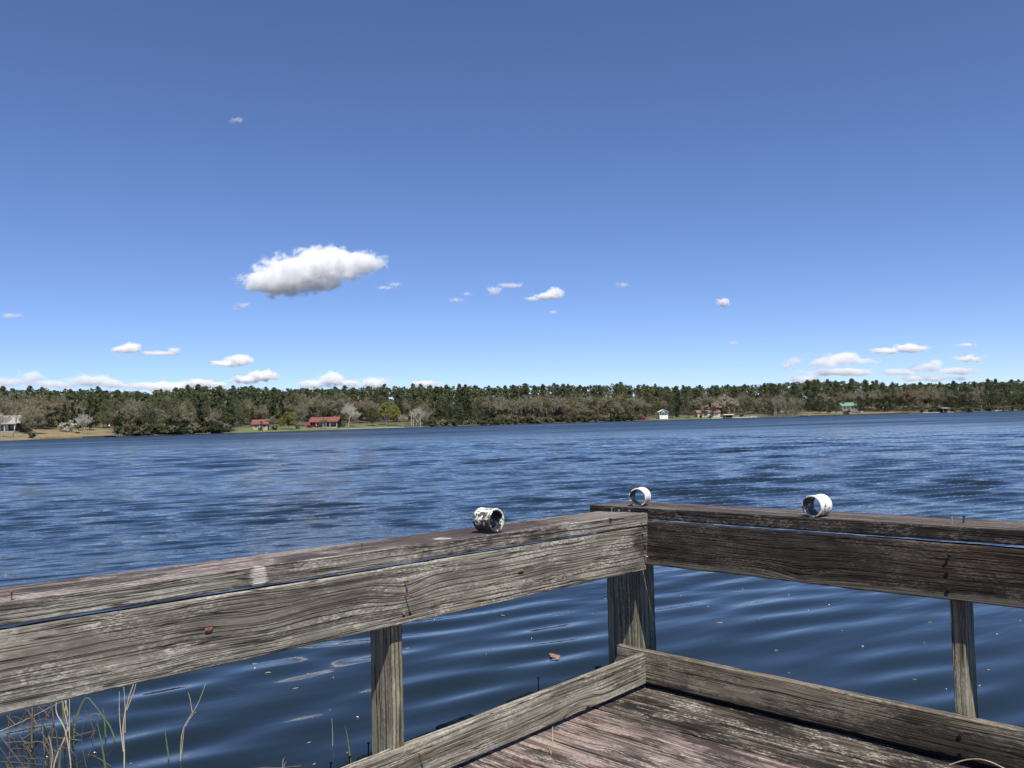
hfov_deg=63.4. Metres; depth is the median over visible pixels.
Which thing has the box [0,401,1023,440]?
shore ground
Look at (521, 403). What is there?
bare tree
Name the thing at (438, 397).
broadleaf tree
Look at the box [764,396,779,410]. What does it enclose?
bare tree
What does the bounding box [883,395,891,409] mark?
broadleaf tree
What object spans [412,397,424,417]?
broadleaf tree
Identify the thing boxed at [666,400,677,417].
evergreen tree
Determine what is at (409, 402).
broadleaf tree
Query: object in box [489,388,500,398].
pine tree
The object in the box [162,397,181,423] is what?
broadleaf tree
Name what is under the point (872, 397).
bare tree
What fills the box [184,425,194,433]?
brush
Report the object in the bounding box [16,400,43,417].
bare tree
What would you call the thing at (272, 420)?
bare tree
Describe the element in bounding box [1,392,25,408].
bare tree
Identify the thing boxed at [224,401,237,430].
pine tree
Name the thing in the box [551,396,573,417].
budding tree
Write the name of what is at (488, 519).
pipe coupling
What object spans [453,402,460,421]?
cedar tree
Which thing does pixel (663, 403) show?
bare tree
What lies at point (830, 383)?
pine tree
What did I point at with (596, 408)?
broadleaf tree
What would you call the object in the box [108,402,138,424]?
bare tree
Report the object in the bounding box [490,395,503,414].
bare tree
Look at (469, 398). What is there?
pine tree
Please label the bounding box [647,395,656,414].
broadleaf tree
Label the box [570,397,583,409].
bare tree
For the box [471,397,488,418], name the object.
broadleaf tree
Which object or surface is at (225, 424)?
brush
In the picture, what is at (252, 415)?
cedar tree
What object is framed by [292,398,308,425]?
bare tree
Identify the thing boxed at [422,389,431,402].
pine tree
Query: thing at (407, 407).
bare tree
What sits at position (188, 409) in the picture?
broadleaf tree
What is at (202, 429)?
shrub
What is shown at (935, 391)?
bare tree
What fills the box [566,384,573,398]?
pine tree
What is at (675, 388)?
pine tree
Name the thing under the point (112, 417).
broadleaf tree
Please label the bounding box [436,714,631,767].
deck board
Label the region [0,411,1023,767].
water
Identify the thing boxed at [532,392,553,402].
budding tree
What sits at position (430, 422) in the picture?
shrub
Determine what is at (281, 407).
cedar tree
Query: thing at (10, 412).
bare tree
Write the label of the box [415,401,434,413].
bare tree
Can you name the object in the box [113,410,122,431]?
cedar tree
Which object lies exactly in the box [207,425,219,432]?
shrub
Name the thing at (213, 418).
bare tree
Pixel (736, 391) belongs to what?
pine tree
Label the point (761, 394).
pine tree
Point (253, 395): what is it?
pine tree
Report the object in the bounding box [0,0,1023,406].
sky
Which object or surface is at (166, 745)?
green blade
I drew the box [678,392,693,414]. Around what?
broadleaf tree
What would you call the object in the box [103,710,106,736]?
green blade
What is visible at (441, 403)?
broadleaf tree
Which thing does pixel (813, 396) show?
evergreen tree
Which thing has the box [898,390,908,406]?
broadleaf tree
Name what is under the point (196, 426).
brush
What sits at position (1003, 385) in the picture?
evergreen tree
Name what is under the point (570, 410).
broadleaf tree
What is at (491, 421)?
shrub
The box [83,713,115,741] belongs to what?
green blade
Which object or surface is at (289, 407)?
bare tree
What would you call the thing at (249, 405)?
bare tree
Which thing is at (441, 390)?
pine tree
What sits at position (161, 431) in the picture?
shrub
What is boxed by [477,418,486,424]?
shrub
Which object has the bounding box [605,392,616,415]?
broadleaf tree
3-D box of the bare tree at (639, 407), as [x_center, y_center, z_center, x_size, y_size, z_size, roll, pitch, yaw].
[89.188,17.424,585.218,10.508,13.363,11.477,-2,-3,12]
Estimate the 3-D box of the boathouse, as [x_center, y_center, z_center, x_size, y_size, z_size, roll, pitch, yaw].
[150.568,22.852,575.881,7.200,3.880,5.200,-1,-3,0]
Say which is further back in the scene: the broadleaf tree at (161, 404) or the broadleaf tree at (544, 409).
the broadleaf tree at (544, 409)
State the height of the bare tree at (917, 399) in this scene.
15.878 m
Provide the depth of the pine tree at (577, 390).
603.45 m
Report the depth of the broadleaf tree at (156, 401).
343.23 m
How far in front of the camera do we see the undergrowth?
515.15 m
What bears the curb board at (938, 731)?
on the deck board at (879, 753)
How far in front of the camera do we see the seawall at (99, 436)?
297.76 m
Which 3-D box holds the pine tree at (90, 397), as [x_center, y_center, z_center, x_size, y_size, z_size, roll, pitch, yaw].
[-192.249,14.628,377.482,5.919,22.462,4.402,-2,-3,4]
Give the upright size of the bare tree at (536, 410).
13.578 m
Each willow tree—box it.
[278,411,297,425]
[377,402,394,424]
[389,405,401,423]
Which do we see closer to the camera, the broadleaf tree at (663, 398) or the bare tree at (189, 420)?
the bare tree at (189, 420)
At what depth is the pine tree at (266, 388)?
482.68 m
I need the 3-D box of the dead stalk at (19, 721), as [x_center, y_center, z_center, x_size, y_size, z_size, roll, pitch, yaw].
[-3.158,2.132,5.302,0.174,0.243,0.007,-1,-3,0]
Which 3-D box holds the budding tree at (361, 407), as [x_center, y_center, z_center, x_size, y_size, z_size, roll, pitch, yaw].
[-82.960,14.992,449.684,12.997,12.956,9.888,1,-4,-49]
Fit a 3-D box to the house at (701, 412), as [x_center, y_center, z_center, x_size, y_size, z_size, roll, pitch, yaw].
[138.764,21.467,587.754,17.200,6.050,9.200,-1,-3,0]
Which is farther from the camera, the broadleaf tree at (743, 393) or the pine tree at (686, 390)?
the pine tree at (686, 390)
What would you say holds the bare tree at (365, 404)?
on the shore ground
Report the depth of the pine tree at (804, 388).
675.88 m
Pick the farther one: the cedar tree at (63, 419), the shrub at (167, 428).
the shrub at (167, 428)
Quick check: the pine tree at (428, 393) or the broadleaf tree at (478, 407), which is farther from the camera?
the pine tree at (428, 393)
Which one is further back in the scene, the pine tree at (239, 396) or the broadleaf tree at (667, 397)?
the broadleaf tree at (667, 397)
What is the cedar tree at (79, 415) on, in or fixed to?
on the shore ground
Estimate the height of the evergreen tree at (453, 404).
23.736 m
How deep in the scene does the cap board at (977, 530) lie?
3.89 m
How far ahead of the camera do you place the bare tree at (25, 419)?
282.62 m
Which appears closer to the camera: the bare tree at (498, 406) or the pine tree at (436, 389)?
the bare tree at (498, 406)
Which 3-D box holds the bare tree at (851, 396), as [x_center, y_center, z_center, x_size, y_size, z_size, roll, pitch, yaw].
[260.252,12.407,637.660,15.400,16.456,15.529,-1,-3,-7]
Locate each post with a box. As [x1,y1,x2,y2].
[370,624,403,754]
[607,519,655,663]
[950,600,977,717]
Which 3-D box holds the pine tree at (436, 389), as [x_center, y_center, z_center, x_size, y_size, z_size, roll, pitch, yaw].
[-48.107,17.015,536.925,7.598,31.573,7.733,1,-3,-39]
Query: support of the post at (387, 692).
in the water
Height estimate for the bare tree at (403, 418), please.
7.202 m
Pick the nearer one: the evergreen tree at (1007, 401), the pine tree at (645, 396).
the pine tree at (645, 396)
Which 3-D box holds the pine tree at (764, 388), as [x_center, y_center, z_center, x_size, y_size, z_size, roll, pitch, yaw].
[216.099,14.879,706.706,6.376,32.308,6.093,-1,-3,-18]
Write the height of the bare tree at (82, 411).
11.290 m
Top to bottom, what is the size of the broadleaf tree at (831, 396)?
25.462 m
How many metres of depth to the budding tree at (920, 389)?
625.94 m
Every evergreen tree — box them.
[440,405,453,421]
[441,398,457,419]
[460,401,470,420]
[467,402,475,418]
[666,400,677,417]
[804,391,812,409]
[805,394,819,410]
[813,395,826,413]
[822,398,835,412]
[853,396,866,412]
[873,387,892,410]
[882,386,901,409]
[943,386,959,406]
[948,396,960,408]
[957,386,970,405]
[959,387,976,406]
[979,384,999,405]
[998,383,1010,403]
[1000,394,1014,406]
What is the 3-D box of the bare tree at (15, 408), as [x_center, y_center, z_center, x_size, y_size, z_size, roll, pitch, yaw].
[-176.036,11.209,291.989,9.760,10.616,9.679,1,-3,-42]
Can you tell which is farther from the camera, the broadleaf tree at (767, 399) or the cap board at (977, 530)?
the broadleaf tree at (767, 399)
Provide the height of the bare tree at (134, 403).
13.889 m
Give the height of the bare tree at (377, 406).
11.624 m
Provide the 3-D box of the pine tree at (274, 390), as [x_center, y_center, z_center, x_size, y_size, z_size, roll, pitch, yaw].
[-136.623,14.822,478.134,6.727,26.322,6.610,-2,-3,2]
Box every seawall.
[83,435,118,437]
[349,427,401,428]
[712,416,756,418]
[800,413,906,415]
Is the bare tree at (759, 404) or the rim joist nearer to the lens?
the rim joist
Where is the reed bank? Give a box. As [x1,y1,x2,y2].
[38,433,81,438]
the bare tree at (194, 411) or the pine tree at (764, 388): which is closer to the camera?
the bare tree at (194, 411)
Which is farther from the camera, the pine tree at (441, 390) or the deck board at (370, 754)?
the pine tree at (441, 390)
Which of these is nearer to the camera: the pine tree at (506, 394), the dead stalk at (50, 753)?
the dead stalk at (50, 753)
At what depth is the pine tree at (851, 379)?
726.72 m
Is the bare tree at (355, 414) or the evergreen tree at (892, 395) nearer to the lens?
the bare tree at (355, 414)
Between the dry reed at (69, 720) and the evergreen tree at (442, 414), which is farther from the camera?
the evergreen tree at (442, 414)
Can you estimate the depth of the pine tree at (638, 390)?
642.17 m
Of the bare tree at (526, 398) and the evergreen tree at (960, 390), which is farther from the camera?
the evergreen tree at (960, 390)
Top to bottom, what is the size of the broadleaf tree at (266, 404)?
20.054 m
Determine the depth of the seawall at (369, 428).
415.56 m
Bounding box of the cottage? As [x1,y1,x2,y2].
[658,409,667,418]
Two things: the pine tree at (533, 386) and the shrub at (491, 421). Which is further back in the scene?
the pine tree at (533, 386)
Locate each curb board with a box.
[340,653,645,767]
[617,644,1023,767]
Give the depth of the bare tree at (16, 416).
263.71 m
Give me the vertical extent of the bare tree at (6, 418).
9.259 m
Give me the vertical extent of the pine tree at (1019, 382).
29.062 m
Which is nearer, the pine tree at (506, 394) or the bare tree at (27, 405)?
the bare tree at (27, 405)
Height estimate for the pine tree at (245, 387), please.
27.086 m
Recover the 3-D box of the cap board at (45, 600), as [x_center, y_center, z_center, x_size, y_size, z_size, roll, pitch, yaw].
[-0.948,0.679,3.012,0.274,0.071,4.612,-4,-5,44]
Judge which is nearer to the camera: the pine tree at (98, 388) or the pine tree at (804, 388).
the pine tree at (98, 388)
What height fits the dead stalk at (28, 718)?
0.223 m
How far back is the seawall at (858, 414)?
591.26 m
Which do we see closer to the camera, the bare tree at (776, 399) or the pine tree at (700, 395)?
the bare tree at (776, 399)
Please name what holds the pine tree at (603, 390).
on the shore ground
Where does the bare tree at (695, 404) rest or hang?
on the shore ground
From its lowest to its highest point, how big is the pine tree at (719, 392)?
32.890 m
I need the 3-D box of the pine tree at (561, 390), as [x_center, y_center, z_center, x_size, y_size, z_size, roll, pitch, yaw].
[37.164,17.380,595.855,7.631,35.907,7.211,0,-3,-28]
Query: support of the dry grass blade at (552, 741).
on the deck board at (533, 749)
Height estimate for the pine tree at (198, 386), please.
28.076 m
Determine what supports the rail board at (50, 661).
attached to the post at (387, 692)
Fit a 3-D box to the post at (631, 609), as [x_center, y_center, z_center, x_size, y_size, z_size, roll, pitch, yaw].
[0.708,1.799,4.807,0.199,2.002,0.209,-4,-4,44]
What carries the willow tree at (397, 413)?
on the shore ground
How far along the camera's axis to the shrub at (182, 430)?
324.52 m
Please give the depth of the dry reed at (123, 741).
4.49 m
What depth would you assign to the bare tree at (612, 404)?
563.01 m
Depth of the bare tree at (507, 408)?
500.96 m
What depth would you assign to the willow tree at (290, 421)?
378.65 m
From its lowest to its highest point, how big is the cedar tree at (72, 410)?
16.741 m
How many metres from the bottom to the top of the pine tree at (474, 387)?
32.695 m
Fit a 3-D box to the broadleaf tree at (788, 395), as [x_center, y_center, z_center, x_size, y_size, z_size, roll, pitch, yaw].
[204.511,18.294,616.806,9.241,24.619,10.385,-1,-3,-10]
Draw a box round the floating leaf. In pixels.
[549,653,559,658]
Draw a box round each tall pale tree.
[700,404,708,414]
[711,402,720,409]
[718,395,734,411]
[718,400,726,413]
[730,399,739,413]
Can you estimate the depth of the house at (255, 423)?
365.41 m
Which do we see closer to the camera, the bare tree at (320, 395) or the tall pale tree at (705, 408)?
the bare tree at (320, 395)
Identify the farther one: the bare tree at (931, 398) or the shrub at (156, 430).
the bare tree at (931, 398)
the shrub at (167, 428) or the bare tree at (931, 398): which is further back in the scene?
the bare tree at (931, 398)
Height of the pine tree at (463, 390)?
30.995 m
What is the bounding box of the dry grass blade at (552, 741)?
[547,727,552,753]
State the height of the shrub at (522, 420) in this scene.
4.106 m
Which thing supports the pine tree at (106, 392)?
on the shore ground
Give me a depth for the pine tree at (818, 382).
720.78 m
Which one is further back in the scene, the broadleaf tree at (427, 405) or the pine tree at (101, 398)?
the broadleaf tree at (427, 405)
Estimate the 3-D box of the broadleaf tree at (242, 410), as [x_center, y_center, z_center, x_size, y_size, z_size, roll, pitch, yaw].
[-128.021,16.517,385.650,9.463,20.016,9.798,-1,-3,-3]
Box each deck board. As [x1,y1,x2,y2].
[357,752,460,767]
[404,729,542,767]
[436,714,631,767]
[506,692,802,767]
[531,720,719,767]
[564,672,980,767]
[591,696,890,767]
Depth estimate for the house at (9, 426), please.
283.43 m
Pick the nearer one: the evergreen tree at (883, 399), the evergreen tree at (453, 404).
the evergreen tree at (453, 404)
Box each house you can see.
[0,415,32,432]
[251,419,270,429]
[308,416,342,427]
[694,410,720,416]
[837,402,857,410]
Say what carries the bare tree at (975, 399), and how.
on the shore ground
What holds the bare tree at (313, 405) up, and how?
on the shore ground
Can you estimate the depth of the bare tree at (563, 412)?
526.99 m
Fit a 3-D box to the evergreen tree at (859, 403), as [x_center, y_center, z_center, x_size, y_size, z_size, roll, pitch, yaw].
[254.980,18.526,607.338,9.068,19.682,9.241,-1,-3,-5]
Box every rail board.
[0,526,646,713]
[598,520,1023,608]
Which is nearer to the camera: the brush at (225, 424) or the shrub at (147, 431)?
the shrub at (147, 431)
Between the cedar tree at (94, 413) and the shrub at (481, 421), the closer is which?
the cedar tree at (94, 413)
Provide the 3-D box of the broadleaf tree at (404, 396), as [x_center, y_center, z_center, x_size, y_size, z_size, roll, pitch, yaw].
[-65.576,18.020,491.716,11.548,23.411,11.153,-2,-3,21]
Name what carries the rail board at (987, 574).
attached to the post at (631, 609)
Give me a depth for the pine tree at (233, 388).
463.26 m
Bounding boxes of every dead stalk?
[1,701,61,730]
[6,711,28,734]
[26,703,54,767]
[31,707,33,750]
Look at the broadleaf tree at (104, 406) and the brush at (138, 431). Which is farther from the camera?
the broadleaf tree at (104, 406)
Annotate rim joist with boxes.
[595,666,996,767]
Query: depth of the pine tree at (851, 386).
672.25 m
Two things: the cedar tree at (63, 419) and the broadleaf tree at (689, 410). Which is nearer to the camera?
the cedar tree at (63, 419)
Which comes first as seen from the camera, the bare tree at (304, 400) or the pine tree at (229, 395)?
the pine tree at (229, 395)
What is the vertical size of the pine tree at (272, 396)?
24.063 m
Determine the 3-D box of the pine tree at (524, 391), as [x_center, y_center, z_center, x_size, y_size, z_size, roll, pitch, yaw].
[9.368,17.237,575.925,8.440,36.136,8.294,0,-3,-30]
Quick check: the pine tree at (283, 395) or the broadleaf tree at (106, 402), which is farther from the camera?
the pine tree at (283, 395)
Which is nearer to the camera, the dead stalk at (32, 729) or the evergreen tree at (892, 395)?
the dead stalk at (32, 729)
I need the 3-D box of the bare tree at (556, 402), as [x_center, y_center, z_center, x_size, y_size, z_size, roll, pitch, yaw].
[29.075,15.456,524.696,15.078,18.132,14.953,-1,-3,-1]
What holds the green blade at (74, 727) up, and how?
in the water
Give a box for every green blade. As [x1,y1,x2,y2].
[58,747,60,767]
[61,702,64,723]
[72,698,102,745]
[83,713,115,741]
[97,722,105,767]
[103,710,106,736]
[164,726,169,759]
[345,726,350,762]
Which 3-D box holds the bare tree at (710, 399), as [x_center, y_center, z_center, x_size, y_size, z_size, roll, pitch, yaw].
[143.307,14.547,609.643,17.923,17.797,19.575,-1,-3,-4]
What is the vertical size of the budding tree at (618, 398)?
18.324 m
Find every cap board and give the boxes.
[0,511,647,625]
[590,501,1023,545]
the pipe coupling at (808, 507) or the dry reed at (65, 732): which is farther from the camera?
the dry reed at (65, 732)
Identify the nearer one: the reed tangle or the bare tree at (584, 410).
the reed tangle
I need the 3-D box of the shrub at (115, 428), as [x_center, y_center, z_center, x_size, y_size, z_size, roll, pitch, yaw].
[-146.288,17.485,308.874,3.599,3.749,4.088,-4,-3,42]
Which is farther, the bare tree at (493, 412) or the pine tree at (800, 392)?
the pine tree at (800, 392)
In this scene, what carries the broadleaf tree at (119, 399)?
on the shore ground
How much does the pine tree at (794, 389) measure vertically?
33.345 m
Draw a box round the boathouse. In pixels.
[722,414,733,417]
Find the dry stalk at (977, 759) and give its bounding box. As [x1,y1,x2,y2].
[949,759,1003,767]
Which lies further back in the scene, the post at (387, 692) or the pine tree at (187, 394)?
the pine tree at (187, 394)
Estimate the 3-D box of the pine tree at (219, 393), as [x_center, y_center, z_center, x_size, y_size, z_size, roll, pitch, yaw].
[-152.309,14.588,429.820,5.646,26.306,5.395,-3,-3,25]
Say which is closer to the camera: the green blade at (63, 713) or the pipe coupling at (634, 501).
the pipe coupling at (634, 501)
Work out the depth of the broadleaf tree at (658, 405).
585.17 m
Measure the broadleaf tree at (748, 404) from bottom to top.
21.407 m
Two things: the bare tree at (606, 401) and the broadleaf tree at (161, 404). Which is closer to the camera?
the broadleaf tree at (161, 404)
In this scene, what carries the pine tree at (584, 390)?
on the shore ground
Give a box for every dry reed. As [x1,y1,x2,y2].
[49,700,68,767]
[55,700,71,767]
[63,699,69,748]
[119,684,135,767]
[180,684,205,760]
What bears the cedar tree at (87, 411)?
on the shore ground
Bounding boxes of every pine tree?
[0,391,8,401]
[25,386,35,403]
[46,391,52,400]
[85,392,94,420]
[92,386,105,411]
[98,393,107,409]
[102,390,109,400]
[112,390,119,406]
[130,391,140,402]
[183,391,192,404]
[191,390,196,403]
[191,398,198,419]
[195,384,204,399]
[203,411,209,424]
[216,387,222,404]
[220,406,226,422]
[224,391,234,406]
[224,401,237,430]
[228,385,235,397]
[235,391,243,408]
[242,386,250,399]
[249,389,257,405]
[260,386,269,403]
[268,391,275,408]
[269,387,279,402]
[278,391,285,404]
[285,390,293,404]
[341,385,348,398]
[348,389,356,401]
[359,390,366,417]
[366,386,372,402]
[372,389,380,404]
[379,386,388,401]
[393,391,404,421]
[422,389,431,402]
[432,386,439,401]
[438,388,445,404]
[454,402,462,418]
[456,383,461,408]
[460,387,465,401]
[464,392,472,408]
[471,385,476,401]
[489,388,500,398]
[503,387,509,400]
[511,388,518,402]
[518,383,530,398]
[530,385,538,395]
[539,384,545,395]
[549,383,557,398]
[553,384,559,398]
[558,384,566,399]
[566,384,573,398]
[572,387,582,401]
[580,386,589,398]
[591,385,596,397]
[598,387,605,400]
[611,384,620,396]
[619,381,625,393]
[636,388,641,398]
[641,405,648,419]
[643,391,650,404]
[651,387,660,400]
[671,386,680,398]
[674,389,683,410]
[683,387,689,400]
[692,389,698,399]
[697,391,703,408]
[707,389,713,397]
[713,385,721,397]
[733,388,738,398]
[756,387,763,398]
[761,383,768,395]
[770,386,778,397]
[774,385,781,396]
[789,383,796,397]
[795,388,803,411]
[801,379,812,394]
[812,379,818,394]
[816,379,820,395]
[827,381,833,396]
[834,382,842,394]
[846,378,856,393]
[846,381,855,393]
[864,380,869,406]
[865,393,870,405]
[869,381,876,405]
[1016,379,1021,391]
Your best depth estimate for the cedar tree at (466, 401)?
500.32 m
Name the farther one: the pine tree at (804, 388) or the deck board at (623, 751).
the pine tree at (804, 388)
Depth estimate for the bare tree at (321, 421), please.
394.86 m
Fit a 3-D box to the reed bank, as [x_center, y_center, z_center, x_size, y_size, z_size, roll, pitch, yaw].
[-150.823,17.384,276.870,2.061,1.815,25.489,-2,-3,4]
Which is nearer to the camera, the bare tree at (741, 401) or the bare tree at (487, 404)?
the bare tree at (487, 404)
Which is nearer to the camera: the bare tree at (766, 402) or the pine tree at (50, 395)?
the pine tree at (50, 395)
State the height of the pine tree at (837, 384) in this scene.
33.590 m
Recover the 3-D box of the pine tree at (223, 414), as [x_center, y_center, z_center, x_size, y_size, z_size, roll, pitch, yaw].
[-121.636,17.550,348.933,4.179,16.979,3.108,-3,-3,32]
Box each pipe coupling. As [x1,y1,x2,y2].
[473,507,503,531]
[629,487,650,506]
[802,494,831,516]
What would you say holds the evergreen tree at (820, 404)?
on the shore ground
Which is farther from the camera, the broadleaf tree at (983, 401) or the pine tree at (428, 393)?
the broadleaf tree at (983, 401)
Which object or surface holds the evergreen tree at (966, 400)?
on the shore ground
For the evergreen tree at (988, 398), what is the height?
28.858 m
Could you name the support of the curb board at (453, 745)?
on the deck board
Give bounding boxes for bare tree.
[0,392,12,415]
[0,397,15,415]
[0,412,15,436]
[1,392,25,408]
[6,401,26,414]
[12,392,48,409]
[13,412,19,435]
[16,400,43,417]
[18,402,47,433]
[21,393,57,428]
[49,394,73,422]
[63,401,90,422]
[75,413,93,431]
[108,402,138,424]
[117,401,137,425]
[126,397,141,425]
[130,417,143,426]
[135,399,165,422]
[156,409,179,423]
[171,405,193,422]
[175,406,194,423]
[180,397,195,423]
[191,408,208,421]
[206,410,221,423]
[240,398,256,424]
[253,404,268,418]
[265,416,276,426]
[276,398,303,412]
[292,392,316,409]
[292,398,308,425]
[303,395,327,416]
[312,394,327,415]
[319,418,326,427]
[320,399,341,416]
[326,391,350,416]
[341,402,357,426]
[348,409,361,424]
[358,396,371,419]
[372,403,380,416]
[399,414,407,425]
[401,401,412,416]
[409,408,424,424]
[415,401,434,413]
[421,410,431,420]
[422,398,436,410]
[473,394,496,421]
[485,402,498,417]
[489,397,505,417]
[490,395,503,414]
[499,398,518,417]
[510,397,532,415]
[519,396,544,415]
[521,395,536,414]
[531,401,542,415]
[542,397,562,415]
[551,395,569,414]
[557,404,570,417]
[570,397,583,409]
[571,406,578,416]
[577,394,600,414]
[577,404,593,415]
[601,396,614,413]
[601,396,615,414]
[608,397,620,413]
[611,404,624,414]
[632,400,643,412]
[633,393,643,414]
[633,397,650,413]
[653,397,667,408]
[690,398,701,409]
[696,393,719,407]
[733,394,749,412]
[745,396,759,408]
[753,398,763,412]
[757,395,771,408]
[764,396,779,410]
[770,394,785,410]
[776,391,790,401]
[815,393,835,404]
[842,390,855,401]
[849,390,865,405]
[858,388,887,409]
[888,387,912,407]
[910,390,927,410]
[923,386,941,406]
[925,391,936,407]
[935,388,956,405]
[958,386,979,398]
[970,394,982,407]
[973,386,990,406]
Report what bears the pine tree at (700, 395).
on the shore ground
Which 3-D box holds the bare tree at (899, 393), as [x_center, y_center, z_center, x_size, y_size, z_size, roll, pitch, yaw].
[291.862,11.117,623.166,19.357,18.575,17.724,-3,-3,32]
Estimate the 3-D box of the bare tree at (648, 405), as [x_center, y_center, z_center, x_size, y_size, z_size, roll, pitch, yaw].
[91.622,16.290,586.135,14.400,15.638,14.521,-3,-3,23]
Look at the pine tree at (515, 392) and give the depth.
580.53 m
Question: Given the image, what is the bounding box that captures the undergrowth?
[33,397,1023,429]
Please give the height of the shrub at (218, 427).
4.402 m
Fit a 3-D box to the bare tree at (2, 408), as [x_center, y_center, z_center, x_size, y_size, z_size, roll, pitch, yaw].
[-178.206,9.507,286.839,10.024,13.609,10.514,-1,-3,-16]
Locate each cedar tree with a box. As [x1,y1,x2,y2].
[59,404,68,426]
[70,402,78,425]
[74,408,82,429]
[84,399,94,429]
[90,404,99,426]
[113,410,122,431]
[192,399,203,426]
[225,399,235,428]
[248,407,255,424]
[254,401,261,419]
[269,399,280,423]
[276,400,285,422]
[429,404,436,419]
[435,401,440,419]
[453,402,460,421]
[462,396,472,418]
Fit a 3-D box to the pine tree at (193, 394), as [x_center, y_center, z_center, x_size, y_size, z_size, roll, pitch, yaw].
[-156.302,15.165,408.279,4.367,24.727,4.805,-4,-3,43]
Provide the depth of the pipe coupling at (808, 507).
3.99 m
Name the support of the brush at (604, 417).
on the shore ground
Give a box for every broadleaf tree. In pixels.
[75,401,93,419]
[94,404,107,427]
[96,399,112,427]
[101,398,125,432]
[106,396,131,423]
[137,396,159,423]
[149,395,167,416]
[150,398,165,423]
[152,397,180,424]
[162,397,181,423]
[183,405,198,423]
[201,399,217,423]
[212,404,229,423]
[231,403,242,422]
[233,399,247,424]
[262,398,279,418]
[285,393,306,414]
[323,394,332,416]
[364,407,381,423]
[377,394,388,420]
[400,395,407,414]
[406,400,416,416]
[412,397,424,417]
[421,404,435,425]
[433,394,447,414]
[433,402,446,418]
[436,397,452,416]
[470,398,485,419]
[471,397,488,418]
[541,397,551,417]
[562,401,577,417]
[572,392,581,414]
[582,400,594,416]
[589,398,602,415]
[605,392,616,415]
[617,394,634,414]
[623,400,635,414]
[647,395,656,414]
[651,401,663,413]
[660,391,675,409]
[662,393,674,413]
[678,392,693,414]
[683,402,692,415]
[699,399,708,409]
[739,391,749,412]
[741,397,753,411]
[760,392,772,413]
[782,392,792,411]
[790,393,802,413]
[826,390,838,409]
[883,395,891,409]
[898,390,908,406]
[939,387,953,407]
[977,394,986,409]
[992,389,1006,408]
[1002,383,1022,401]
[1012,391,1023,406]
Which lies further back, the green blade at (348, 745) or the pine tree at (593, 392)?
the pine tree at (593, 392)
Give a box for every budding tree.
[47,398,62,426]
[350,401,369,422]
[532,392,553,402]
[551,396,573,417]
[583,395,605,408]
[604,394,628,403]
[835,391,853,402]
[896,387,917,405]
[913,386,933,408]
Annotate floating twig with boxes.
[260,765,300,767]
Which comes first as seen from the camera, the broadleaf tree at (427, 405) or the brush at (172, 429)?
the brush at (172, 429)
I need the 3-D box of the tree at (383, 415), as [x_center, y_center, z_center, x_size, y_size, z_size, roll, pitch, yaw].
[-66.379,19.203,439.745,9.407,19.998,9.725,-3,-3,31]
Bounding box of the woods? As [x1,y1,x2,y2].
[0,379,1023,418]
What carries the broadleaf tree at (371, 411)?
on the shore ground
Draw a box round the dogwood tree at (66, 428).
[58,420,76,431]
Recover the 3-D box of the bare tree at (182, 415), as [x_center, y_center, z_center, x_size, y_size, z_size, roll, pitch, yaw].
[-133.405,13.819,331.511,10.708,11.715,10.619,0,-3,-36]
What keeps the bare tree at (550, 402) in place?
on the shore ground
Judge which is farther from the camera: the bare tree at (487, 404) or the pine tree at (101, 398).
the bare tree at (487, 404)
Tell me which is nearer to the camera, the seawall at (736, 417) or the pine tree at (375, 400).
the pine tree at (375, 400)
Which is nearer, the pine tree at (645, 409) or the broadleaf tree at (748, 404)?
the pine tree at (645, 409)
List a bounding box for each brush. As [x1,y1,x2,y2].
[119,429,127,434]
[128,426,142,434]
[164,425,181,433]
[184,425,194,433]
[190,422,200,432]
[221,423,230,431]
[600,415,609,420]
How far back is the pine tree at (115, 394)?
398.30 m
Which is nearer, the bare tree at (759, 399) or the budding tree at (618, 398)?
the budding tree at (618, 398)
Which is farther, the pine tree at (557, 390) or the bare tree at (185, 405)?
the pine tree at (557, 390)
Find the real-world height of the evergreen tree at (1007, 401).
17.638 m
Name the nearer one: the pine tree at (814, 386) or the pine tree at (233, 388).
the pine tree at (233, 388)
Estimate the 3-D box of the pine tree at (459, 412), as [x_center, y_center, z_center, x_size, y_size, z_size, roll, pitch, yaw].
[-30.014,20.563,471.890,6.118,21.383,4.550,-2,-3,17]
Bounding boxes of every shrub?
[113,426,122,434]
[121,424,140,435]
[140,423,157,432]
[144,426,153,434]
[153,423,162,433]
[153,423,166,433]
[164,423,174,433]
[173,423,186,433]
[193,425,206,432]
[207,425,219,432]
[213,424,224,432]
[427,419,435,425]
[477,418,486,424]
[486,418,495,423]
[518,418,526,423]
[527,416,537,422]
[576,415,583,420]
[964,407,971,411]
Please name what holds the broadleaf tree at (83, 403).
on the shore ground
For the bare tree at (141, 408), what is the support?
on the shore ground
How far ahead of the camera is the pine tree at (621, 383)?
681.24 m
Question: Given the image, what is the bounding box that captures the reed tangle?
[0,705,110,767]
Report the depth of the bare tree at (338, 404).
439.33 m
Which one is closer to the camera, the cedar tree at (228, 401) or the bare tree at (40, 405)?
the bare tree at (40, 405)
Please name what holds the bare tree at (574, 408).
on the shore ground
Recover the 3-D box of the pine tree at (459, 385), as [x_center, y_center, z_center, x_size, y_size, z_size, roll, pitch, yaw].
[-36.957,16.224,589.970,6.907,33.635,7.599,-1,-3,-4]
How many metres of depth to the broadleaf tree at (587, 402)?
544.90 m
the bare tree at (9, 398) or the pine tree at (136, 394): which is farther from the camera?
the pine tree at (136, 394)
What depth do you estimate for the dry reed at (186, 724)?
4.82 m
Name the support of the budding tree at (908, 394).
on the shore ground
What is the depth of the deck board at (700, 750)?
3.78 m

